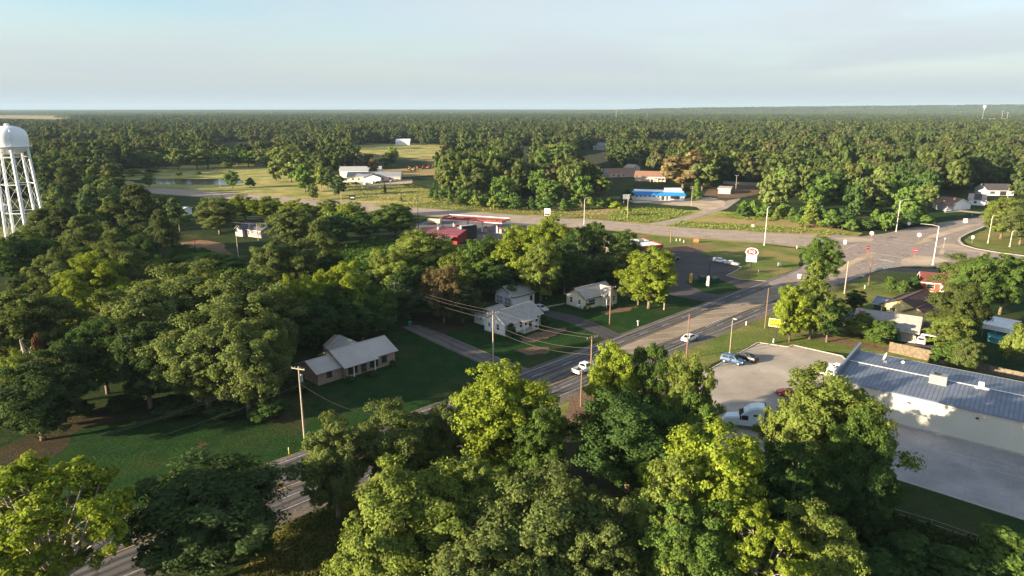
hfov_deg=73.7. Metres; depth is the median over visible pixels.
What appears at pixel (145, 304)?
oak tree
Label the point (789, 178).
oak tree
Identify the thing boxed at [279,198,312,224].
shade tree
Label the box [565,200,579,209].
shrub
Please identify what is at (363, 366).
door
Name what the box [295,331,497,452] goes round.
lawn
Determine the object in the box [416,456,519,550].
shade tree
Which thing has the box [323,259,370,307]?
shade tree
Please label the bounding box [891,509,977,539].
wire fence
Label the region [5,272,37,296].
oak tree
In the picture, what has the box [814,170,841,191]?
oak tree
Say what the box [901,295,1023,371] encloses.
lawn
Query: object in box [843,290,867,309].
shade tree
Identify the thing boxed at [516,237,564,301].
shade tree
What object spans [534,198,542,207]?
shrub
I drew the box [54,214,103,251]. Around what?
pine tree
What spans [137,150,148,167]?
shade tree
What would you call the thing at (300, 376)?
utility pole
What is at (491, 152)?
shade tree
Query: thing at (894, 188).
oak tree
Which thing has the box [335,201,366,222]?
shade tree
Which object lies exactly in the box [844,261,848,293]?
utility pole
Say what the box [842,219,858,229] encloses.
shrub
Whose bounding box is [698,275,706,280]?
dumpster
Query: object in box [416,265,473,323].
shade tree
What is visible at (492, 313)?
utility pole
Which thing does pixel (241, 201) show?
shade tree
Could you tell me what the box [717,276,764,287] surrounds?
driveway
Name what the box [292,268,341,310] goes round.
shade tree
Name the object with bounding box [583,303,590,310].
shrub
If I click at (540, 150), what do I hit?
shade tree
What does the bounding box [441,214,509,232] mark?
fuel canopy
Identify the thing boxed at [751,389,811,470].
shade tree
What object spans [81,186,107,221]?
shade tree
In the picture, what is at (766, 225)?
street lamp
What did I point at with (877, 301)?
shed
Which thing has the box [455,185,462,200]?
young pine
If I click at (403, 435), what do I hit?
oak tree
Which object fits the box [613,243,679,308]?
shade tree
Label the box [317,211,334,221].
oak tree
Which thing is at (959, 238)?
kerb
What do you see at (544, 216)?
gravel shoulder
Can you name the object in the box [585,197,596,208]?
young pine
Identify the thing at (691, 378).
shade tree
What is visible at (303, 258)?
oak tree
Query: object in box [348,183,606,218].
tall grass
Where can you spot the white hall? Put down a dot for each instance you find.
(343, 170)
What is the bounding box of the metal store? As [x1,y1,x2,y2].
[834,343,1023,455]
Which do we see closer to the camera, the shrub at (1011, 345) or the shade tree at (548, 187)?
the shrub at (1011, 345)
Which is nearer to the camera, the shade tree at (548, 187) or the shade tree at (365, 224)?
the shade tree at (365, 224)
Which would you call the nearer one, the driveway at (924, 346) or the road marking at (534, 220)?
the driveway at (924, 346)
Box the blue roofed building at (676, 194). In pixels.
[632,188,685,200]
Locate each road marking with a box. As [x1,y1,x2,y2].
[73,269,798,538]
[93,286,772,555]
[95,297,780,560]
[125,308,772,575]
[134,284,768,527]
[134,303,774,557]
[146,187,827,236]
[151,192,798,245]
[154,190,800,240]
[160,190,799,239]
[573,291,779,366]
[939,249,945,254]
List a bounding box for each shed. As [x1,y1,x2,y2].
[474,303,505,324]
[624,164,639,170]
[871,296,892,310]
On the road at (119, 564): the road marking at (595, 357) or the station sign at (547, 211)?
the road marking at (595, 357)
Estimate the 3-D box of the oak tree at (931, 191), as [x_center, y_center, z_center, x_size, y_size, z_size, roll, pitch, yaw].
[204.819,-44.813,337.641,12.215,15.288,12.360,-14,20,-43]
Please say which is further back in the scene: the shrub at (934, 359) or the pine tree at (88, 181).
the pine tree at (88, 181)
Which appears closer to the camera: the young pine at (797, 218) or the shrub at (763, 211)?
the young pine at (797, 218)
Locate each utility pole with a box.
[291,366,305,438]
[487,311,498,362]
[580,368,581,405]
[587,336,597,372]
[607,286,615,323]
[686,313,689,357]
[764,288,768,328]
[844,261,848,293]
[868,254,872,284]
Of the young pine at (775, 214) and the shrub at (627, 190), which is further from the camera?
the shrub at (627, 190)
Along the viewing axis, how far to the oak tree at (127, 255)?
188.65 m
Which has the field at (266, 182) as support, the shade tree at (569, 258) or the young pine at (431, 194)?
the young pine at (431, 194)
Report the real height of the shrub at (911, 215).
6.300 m
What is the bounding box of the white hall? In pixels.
[339,166,382,177]
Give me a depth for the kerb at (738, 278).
210.56 m
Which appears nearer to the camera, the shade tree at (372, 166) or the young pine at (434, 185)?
the young pine at (434, 185)
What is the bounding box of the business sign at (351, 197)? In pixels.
[349,195,354,200]
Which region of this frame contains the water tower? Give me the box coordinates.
[0,123,42,236]
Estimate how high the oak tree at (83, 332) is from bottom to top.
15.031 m
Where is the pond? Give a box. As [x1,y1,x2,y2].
[129,179,243,184]
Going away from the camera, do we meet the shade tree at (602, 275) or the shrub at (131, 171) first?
the shade tree at (602, 275)
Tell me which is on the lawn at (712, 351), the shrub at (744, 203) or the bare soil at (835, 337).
the bare soil at (835, 337)
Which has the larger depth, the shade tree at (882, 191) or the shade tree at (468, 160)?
the shade tree at (468, 160)
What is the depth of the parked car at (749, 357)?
138.97 m
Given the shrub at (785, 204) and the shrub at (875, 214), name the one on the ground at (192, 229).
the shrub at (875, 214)
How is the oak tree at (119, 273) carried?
on the ground at (192, 229)
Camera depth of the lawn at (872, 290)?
196.77 m
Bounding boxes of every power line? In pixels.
[0,367,288,463]
[2,367,296,463]
[55,383,303,466]
[301,384,372,414]
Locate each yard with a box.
[349,179,411,187]
[704,184,764,200]
[885,426,1023,517]
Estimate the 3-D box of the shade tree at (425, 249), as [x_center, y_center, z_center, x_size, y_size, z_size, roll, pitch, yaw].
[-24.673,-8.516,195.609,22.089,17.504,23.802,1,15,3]
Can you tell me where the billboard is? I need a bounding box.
[623,194,629,202]
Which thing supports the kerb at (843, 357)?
on the ground at (192, 229)
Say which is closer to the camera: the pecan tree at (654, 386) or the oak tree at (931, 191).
the pecan tree at (654, 386)
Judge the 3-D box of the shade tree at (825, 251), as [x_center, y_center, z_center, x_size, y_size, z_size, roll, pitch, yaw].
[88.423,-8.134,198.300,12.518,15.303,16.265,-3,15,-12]
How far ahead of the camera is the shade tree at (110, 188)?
334.85 m
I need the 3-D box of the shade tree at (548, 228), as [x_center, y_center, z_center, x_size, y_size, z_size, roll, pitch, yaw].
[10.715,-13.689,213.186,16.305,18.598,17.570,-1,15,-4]
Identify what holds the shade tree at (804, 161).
on the ground at (192, 229)
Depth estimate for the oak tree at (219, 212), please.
273.93 m
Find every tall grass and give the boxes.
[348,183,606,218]
[608,207,849,234]
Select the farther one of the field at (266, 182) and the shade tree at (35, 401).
the field at (266, 182)
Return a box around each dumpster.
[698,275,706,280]
[711,276,718,282]
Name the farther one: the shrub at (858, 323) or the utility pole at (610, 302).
the utility pole at (610, 302)
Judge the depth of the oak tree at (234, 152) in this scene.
605.42 m
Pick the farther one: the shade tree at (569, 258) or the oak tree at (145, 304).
the shade tree at (569, 258)
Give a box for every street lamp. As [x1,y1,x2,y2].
[729,318,736,352]
[763,206,770,244]
[895,199,907,231]
[921,223,938,264]
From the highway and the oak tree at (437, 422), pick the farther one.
the highway
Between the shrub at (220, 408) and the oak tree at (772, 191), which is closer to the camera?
the shrub at (220, 408)
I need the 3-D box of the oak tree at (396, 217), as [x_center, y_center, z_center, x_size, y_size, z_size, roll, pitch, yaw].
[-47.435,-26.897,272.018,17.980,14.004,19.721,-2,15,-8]
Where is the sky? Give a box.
[0,0,1023,109]
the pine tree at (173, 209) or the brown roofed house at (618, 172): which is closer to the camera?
the pine tree at (173, 209)
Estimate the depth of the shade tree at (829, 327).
147.42 m
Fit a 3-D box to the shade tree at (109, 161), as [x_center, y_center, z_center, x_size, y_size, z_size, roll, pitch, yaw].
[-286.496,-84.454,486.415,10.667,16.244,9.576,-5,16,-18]
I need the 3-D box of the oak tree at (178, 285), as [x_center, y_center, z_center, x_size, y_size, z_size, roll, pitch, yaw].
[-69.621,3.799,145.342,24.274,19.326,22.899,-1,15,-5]
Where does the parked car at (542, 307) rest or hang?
on the driveway at (601, 331)
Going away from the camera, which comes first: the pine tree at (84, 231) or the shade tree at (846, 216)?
the pine tree at (84, 231)
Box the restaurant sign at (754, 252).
[746,248,758,269]
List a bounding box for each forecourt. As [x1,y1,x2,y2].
[416,218,537,240]
[627,197,725,211]
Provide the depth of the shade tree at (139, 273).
174.52 m
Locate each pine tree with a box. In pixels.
[12,207,63,250]
[35,176,50,195]
[37,204,73,244]
[44,166,84,199]
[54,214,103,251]
[84,178,93,184]
[91,196,135,235]
[100,184,169,238]
[145,209,192,258]
[150,198,176,217]
[163,197,191,225]
[305,216,343,262]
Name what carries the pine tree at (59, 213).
on the ground at (192, 229)
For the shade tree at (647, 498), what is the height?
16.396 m
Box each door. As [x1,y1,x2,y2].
[361,363,365,372]
[496,294,502,303]
[504,296,510,306]
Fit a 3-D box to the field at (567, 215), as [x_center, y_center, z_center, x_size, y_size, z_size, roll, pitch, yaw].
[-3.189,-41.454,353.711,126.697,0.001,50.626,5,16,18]
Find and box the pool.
[987,332,1008,344]
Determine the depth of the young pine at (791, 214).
313.42 m
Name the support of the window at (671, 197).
in the blue roofed building at (676, 194)
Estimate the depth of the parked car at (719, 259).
228.31 m
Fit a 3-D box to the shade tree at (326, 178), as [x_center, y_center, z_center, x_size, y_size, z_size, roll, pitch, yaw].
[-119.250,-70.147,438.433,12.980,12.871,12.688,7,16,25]
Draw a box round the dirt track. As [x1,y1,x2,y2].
[179,240,249,264]
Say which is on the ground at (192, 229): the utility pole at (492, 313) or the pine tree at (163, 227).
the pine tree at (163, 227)
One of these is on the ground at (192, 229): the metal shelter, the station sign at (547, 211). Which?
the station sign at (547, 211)
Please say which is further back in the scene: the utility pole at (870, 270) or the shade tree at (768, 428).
the utility pole at (870, 270)
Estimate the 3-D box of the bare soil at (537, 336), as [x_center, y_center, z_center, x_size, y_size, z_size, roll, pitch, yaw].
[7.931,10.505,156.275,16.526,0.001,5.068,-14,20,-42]
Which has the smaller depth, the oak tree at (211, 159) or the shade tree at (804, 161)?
the shade tree at (804, 161)
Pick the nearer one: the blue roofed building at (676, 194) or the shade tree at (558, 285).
the shade tree at (558, 285)
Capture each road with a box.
[70,268,839,575]
[651,198,739,224]
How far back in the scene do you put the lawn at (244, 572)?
80.67 m
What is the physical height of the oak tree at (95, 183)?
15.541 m
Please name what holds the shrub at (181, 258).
on the weed patch
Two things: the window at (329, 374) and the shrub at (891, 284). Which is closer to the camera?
the window at (329, 374)
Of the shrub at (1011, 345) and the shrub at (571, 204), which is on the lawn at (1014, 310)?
the shrub at (1011, 345)
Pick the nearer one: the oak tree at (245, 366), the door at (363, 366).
the oak tree at (245, 366)
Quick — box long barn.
[395,139,411,144]
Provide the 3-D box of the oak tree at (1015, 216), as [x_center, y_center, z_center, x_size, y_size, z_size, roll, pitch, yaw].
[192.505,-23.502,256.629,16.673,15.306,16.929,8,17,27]
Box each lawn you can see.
[0,391,300,541]
[236,492,380,575]
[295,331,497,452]
[445,279,707,367]
[556,270,1016,416]
[594,233,799,280]
[686,277,736,294]
[826,484,1023,544]
[858,273,934,299]
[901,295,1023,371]
[929,200,1023,221]
[965,229,1023,254]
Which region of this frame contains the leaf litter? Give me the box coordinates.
[406,279,607,333]
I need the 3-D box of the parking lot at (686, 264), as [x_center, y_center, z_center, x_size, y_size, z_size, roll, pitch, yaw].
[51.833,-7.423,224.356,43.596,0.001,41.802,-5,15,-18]
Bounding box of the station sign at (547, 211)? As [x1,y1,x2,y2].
[544,208,549,217]
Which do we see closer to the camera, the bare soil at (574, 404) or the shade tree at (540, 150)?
the bare soil at (574, 404)
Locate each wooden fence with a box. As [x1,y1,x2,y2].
[723,181,763,184]
[888,342,931,359]
[939,358,1023,380]
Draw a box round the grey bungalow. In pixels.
[234,221,276,237]
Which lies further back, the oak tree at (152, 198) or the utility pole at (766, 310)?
the oak tree at (152, 198)
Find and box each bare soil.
[515,346,548,354]
[520,328,566,341]
[566,393,596,424]
[601,306,637,314]
[662,244,714,251]
[795,334,885,351]
[811,332,888,350]
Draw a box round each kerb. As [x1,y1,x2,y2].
[703,342,845,373]
[716,257,761,280]
[897,479,1023,519]
[958,226,1023,255]
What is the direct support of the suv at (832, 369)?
on the parking lot at (764, 377)
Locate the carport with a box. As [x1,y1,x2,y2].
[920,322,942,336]
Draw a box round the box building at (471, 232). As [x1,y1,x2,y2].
[457,225,476,238]
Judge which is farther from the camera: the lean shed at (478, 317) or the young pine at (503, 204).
the young pine at (503, 204)
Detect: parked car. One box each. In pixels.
[536,303,548,311]
[681,333,698,341]
[712,257,726,262]
[724,260,739,265]
[736,352,758,362]
[775,388,795,397]
[828,362,839,368]
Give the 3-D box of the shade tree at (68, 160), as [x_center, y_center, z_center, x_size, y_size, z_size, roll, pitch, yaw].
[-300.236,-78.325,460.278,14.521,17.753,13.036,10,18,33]
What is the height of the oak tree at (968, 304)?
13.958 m
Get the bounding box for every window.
[326,371,331,378]
[348,367,352,374]
[382,355,386,362]
[588,299,594,305]
[670,196,679,198]
[926,283,934,288]
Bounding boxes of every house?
[255,158,268,165]
[296,334,398,385]
[482,300,543,335]
[564,281,618,308]
[593,142,606,149]
[601,167,638,177]
[634,171,666,181]
[838,308,922,342]
[879,289,939,325]
[917,271,948,292]
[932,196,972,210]
[968,193,987,205]
[974,183,1013,195]
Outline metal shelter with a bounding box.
[981,316,1021,335]
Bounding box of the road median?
[577,287,782,365]
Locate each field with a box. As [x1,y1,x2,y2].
[0,115,65,118]
[0,227,21,241]
[122,163,861,235]
[354,143,530,157]
[382,168,436,176]
[405,201,619,220]
[410,152,607,163]
[534,204,620,214]
[678,214,856,234]
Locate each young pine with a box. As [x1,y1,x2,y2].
[427,187,433,197]
[432,181,437,193]
[433,187,440,200]
[445,191,454,204]
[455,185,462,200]
[496,200,507,209]
[522,199,528,206]
[525,196,536,210]
[558,198,569,210]
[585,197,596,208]
[605,198,612,207]
[689,178,701,200]
[771,208,782,218]
[778,205,787,216]
[785,207,795,219]
[792,214,801,221]
[797,198,819,227]
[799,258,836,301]
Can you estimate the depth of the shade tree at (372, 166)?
501.53 m
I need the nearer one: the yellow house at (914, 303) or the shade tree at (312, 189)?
the yellow house at (914, 303)
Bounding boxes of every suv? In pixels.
[720,352,744,365]
[815,367,835,378]
[915,334,926,344]
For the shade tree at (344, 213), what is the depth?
274.65 m
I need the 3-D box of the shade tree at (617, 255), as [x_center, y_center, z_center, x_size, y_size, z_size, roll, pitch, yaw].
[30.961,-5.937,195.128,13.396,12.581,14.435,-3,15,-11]
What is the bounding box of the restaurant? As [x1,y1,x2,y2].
[606,238,662,256]
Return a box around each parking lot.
[638,344,901,452]
[656,251,740,281]
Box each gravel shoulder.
[58,267,885,575]
[144,186,859,248]
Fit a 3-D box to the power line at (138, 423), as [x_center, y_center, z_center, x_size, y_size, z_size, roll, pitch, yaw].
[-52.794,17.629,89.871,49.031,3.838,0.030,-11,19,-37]
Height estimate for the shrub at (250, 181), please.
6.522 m
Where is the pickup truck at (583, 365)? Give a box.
[571,361,596,374]
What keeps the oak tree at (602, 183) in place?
on the ground at (192, 229)
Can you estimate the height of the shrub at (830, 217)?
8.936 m
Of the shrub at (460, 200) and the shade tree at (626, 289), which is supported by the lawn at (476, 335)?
the shade tree at (626, 289)
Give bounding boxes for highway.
[125,187,830,246]
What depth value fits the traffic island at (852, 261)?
229.86 m
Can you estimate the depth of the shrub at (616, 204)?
346.99 m
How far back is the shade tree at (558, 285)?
186.19 m
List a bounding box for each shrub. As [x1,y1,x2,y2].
[31,332,47,360]
[65,398,95,416]
[105,394,146,412]
[123,169,143,175]
[139,249,173,269]
[141,168,161,173]
[150,393,201,419]
[153,252,213,274]
[189,253,251,268]
[202,397,245,420]
[245,178,255,186]
[246,396,289,422]
[282,374,313,391]
[345,376,353,381]
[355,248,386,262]
[367,370,380,376]
[389,359,396,366]
[441,188,455,197]
[453,197,470,205]
[458,190,472,202]
[468,195,480,206]
[479,197,488,206]
[481,194,490,201]
[487,196,498,207]
[498,194,508,202]
[505,323,515,335]
[506,192,523,203]
[507,198,524,209]
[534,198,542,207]
[537,196,556,208]
[540,315,550,323]
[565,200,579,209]
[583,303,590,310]
[594,199,607,207]
[609,201,623,208]
[620,187,634,199]
[621,206,631,214]
[734,206,749,215]
[737,200,748,208]
[746,200,759,214]
[756,204,774,216]
[772,201,791,213]
[798,206,805,215]
[813,208,823,223]
[818,209,842,228]
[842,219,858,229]
[843,313,875,336]
[855,542,907,575]
[858,320,900,342]
[867,209,881,227]
[868,526,938,575]
[884,276,899,292]
[895,280,909,293]
[898,212,920,225]
[898,217,918,225]
[902,204,923,216]
[907,275,923,289]
[917,207,928,216]
[917,215,937,225]
[922,542,1005,575]
[927,355,941,365]
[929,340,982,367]
[969,521,1023,575]
[998,322,1023,363]
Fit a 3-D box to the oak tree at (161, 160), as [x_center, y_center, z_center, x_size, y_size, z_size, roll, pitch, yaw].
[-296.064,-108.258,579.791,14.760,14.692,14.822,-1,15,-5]
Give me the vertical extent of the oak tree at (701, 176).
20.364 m
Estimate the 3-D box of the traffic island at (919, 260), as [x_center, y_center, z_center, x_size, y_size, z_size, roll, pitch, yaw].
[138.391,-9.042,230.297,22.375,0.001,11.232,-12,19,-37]
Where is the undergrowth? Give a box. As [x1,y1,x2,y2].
[828,507,1008,575]
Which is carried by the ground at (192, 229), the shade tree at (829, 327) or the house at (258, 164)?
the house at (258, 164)
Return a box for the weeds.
[160,235,400,294]
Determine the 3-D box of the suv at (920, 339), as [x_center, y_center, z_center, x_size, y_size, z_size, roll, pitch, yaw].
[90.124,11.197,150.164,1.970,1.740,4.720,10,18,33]
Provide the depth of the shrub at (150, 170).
526.06 m
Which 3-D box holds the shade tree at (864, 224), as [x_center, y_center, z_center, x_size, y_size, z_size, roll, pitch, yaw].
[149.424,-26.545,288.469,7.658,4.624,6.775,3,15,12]
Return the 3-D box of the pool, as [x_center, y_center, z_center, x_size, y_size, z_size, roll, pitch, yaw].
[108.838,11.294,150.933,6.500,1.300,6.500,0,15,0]
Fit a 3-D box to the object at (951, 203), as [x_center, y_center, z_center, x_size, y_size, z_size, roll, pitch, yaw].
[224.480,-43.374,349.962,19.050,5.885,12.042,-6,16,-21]
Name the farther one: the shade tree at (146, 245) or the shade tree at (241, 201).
the shade tree at (241, 201)
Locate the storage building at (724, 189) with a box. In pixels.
[717,186,732,193]
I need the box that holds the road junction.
[768,217,1023,295]
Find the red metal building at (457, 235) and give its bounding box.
[423,226,467,244]
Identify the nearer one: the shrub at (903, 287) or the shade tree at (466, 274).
the shade tree at (466, 274)
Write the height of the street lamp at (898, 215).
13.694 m
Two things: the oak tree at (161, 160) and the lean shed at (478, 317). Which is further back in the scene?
the oak tree at (161, 160)
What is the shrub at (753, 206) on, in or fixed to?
on the field at (783, 222)
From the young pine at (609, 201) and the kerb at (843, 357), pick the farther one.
the young pine at (609, 201)
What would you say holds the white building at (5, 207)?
on the ground at (192, 229)
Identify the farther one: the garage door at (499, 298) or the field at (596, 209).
the field at (596, 209)
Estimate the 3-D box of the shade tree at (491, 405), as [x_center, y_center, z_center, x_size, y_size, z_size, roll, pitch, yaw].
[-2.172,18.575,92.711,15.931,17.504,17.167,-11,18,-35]
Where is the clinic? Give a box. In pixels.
[346,171,402,181]
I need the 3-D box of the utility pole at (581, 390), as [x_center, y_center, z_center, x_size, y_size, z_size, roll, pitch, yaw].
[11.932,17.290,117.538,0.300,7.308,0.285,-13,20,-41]
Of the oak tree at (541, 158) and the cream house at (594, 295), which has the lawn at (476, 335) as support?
the cream house at (594, 295)
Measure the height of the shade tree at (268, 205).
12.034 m
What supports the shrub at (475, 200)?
on the field at (567, 215)
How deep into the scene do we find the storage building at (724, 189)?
412.35 m
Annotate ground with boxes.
[0,107,1023,575]
[0,394,309,470]
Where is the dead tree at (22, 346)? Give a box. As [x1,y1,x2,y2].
[19,337,32,361]
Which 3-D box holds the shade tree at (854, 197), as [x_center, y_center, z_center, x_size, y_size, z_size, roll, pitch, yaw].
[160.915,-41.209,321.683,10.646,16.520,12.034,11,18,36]
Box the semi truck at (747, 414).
[722,401,781,429]
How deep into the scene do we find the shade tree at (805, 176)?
380.73 m
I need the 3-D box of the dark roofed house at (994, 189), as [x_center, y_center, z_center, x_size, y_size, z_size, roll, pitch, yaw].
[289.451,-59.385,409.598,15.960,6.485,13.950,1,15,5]
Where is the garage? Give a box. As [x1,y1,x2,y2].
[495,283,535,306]
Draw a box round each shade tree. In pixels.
[0,231,56,277]
[0,346,35,409]
[0,358,100,440]
[37,237,62,267]
[48,271,93,324]
[51,183,72,198]
[53,197,78,215]
[60,158,74,164]
[60,248,133,311]
[76,189,102,214]
[79,183,91,189]
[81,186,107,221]
[95,181,121,199]
[100,232,124,254]
[101,158,117,163]
[101,228,126,240]
[113,228,143,245]
[122,262,154,287]
[127,233,163,275]
[135,222,154,239]
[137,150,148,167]
[140,173,156,186]
[164,147,187,169]
[176,202,188,221]
[213,153,235,164]
[222,170,239,187]
[228,194,258,219]
[246,196,285,219]
[253,148,270,166]
[266,145,310,181]
[267,161,281,181]
[277,273,313,343]
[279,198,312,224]
[284,296,341,349]
[287,163,316,191]
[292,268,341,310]
[306,183,318,199]
[307,199,341,217]
[313,165,328,187]
[316,169,335,187]
[318,286,371,334]
[321,214,358,242]
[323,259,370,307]
[327,175,349,195]
[328,210,348,222]
[334,297,395,340]
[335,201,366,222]
[346,211,383,238]
[354,284,398,331]
[355,270,387,290]
[366,246,412,289]
[367,158,378,171]
[384,146,398,159]
[386,264,420,295]
[388,228,462,270]
[391,288,432,318]
[408,264,436,296]
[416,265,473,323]
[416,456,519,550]
[435,251,477,293]
[448,358,570,480]
[454,174,473,193]
[456,234,508,290]
[465,158,476,163]
[477,263,524,293]
[488,150,500,154]
[489,175,511,199]
[491,224,547,277]
[494,178,519,196]
[505,395,568,489]
[510,168,524,194]
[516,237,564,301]
[527,169,546,194]
[527,215,571,250]
[534,147,549,154]
[534,178,560,198]
[543,274,573,291]
[550,232,589,293]
[556,163,578,200]
[561,152,570,160]
[566,260,602,286]
[566,384,679,495]
[570,166,580,200]
[571,175,594,206]
[582,339,643,427]
[591,258,620,283]
[596,246,633,287]
[607,229,643,252]
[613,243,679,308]
[617,273,644,304]
[625,451,713,575]
[635,412,771,551]
[658,391,723,455]
[659,348,726,415]
[724,155,734,178]
[750,438,850,564]
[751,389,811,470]
[770,163,791,170]
[771,359,926,501]
[773,284,819,341]
[792,276,843,338]
[795,164,814,195]
[796,158,806,166]
[797,235,846,277]
[799,183,824,210]
[806,170,820,191]
[813,295,852,341]
[817,404,896,499]
[832,165,846,194]
[835,208,856,228]
[837,172,854,200]
[840,183,867,213]
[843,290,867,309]
[852,177,874,212]
[856,219,876,229]
[857,163,873,171]
[867,177,892,208]
[877,212,898,230]
[887,162,906,173]
[908,168,944,206]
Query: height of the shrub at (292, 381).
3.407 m
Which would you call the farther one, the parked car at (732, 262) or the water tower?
the water tower
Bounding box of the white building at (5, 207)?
[0,203,7,211]
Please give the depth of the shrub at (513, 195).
349.44 m
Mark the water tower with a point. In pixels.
(14, 140)
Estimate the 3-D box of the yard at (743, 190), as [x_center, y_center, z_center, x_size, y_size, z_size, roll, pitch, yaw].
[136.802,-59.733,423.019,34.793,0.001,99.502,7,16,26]
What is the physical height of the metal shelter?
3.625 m
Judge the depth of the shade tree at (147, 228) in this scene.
233.43 m
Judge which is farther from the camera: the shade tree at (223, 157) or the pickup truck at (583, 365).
the shade tree at (223, 157)
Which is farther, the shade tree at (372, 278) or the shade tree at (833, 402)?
the shade tree at (372, 278)
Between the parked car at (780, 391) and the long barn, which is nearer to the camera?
the parked car at (780, 391)
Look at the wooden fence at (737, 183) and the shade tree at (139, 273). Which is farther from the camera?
the wooden fence at (737, 183)
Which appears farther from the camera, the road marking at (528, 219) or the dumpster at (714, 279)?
the road marking at (528, 219)
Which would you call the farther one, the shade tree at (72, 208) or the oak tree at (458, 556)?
the shade tree at (72, 208)
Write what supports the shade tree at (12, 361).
on the lawn at (235, 434)
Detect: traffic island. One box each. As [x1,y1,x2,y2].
[829,253,875,275]
[834,237,873,241]
[901,255,947,264]
[916,221,982,243]
[936,243,981,251]
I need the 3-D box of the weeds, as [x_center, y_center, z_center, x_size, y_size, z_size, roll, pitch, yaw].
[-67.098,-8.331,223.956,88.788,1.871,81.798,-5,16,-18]
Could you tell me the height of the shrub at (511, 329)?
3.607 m
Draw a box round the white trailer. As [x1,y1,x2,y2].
[182,206,192,214]
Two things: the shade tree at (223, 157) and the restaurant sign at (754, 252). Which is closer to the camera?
the restaurant sign at (754, 252)
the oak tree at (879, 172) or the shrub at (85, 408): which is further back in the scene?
the oak tree at (879, 172)
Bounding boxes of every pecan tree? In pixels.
[0,449,140,575]
[566,227,593,256]
[582,221,615,262]
[628,342,677,408]
[695,502,815,575]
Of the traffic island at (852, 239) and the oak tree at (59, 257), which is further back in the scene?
the traffic island at (852, 239)
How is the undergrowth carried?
on the lawn at (954, 513)
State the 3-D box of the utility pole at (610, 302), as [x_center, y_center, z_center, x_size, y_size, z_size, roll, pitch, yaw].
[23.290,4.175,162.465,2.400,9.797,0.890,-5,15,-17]
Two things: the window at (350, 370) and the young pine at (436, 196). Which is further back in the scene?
the young pine at (436, 196)
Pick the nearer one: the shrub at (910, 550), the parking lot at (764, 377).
the shrub at (910, 550)
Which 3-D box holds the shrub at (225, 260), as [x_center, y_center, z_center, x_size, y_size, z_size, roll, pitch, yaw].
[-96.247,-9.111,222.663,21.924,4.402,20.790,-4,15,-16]
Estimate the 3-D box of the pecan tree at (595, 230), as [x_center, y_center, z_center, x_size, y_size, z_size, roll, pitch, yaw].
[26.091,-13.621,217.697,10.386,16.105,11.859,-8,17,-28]
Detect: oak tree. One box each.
[0,278,96,360]
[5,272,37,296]
[20,246,95,295]
[28,335,99,400]
[38,189,58,208]
[65,244,89,264]
[65,314,125,394]
[86,284,189,348]
[87,239,149,272]
[91,179,116,188]
[97,319,170,408]
[102,190,117,198]
[109,256,221,328]
[112,446,310,575]
[114,269,131,276]
[134,301,250,407]
[143,150,164,167]
[145,196,155,219]
[153,152,171,168]
[159,194,170,202]
[177,268,308,333]
[184,148,211,169]
[193,196,242,234]
[196,317,290,417]
[202,151,218,167]
[220,161,232,169]
[228,149,241,165]
[237,150,259,166]
[247,239,292,284]
[253,307,299,395]
[258,206,313,243]
[281,235,321,281]
[300,409,375,520]
[316,253,345,279]
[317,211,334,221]
[319,517,435,575]
[340,452,475,575]
[357,396,430,476]
[370,203,415,236]
[415,400,462,478]
[422,506,539,575]
[433,161,438,176]
[435,283,488,323]
[447,166,461,196]
[461,452,607,575]
[534,151,551,165]
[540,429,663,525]
[543,484,649,575]
[552,156,559,163]
[592,174,611,195]
[623,498,741,575]
[660,149,713,188]
[686,159,719,190]
[756,172,789,205]
[763,497,872,575]
[777,168,790,200]
[777,168,797,200]
[787,171,800,201]
[813,172,838,207]
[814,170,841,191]
[827,441,905,542]
[868,166,890,184]
[876,174,910,209]
[891,185,929,213]
[896,170,918,192]
[915,182,939,206]
[922,312,977,346]
[924,280,994,336]
[925,253,974,295]
[949,252,1008,304]
[950,339,988,370]
[979,197,1023,238]
[989,252,1023,314]
[1000,205,1023,244]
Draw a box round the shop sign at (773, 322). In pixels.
[769,318,785,342]
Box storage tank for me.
[427,218,441,224]
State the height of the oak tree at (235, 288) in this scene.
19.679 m
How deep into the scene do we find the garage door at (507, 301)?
178.10 m
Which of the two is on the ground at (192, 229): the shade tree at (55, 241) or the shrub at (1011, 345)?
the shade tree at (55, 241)
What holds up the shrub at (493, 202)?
on the field at (567, 215)
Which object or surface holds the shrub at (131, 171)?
on the field at (266, 182)
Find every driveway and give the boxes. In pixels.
[403,325,530,374]
[542,310,620,340]
[668,282,731,301]
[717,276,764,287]
[887,268,938,271]
[902,342,933,350]
[944,210,983,213]
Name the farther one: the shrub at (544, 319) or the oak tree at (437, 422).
the shrub at (544, 319)
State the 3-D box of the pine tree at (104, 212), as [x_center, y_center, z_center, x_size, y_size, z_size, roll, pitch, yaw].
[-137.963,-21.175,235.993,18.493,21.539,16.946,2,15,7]

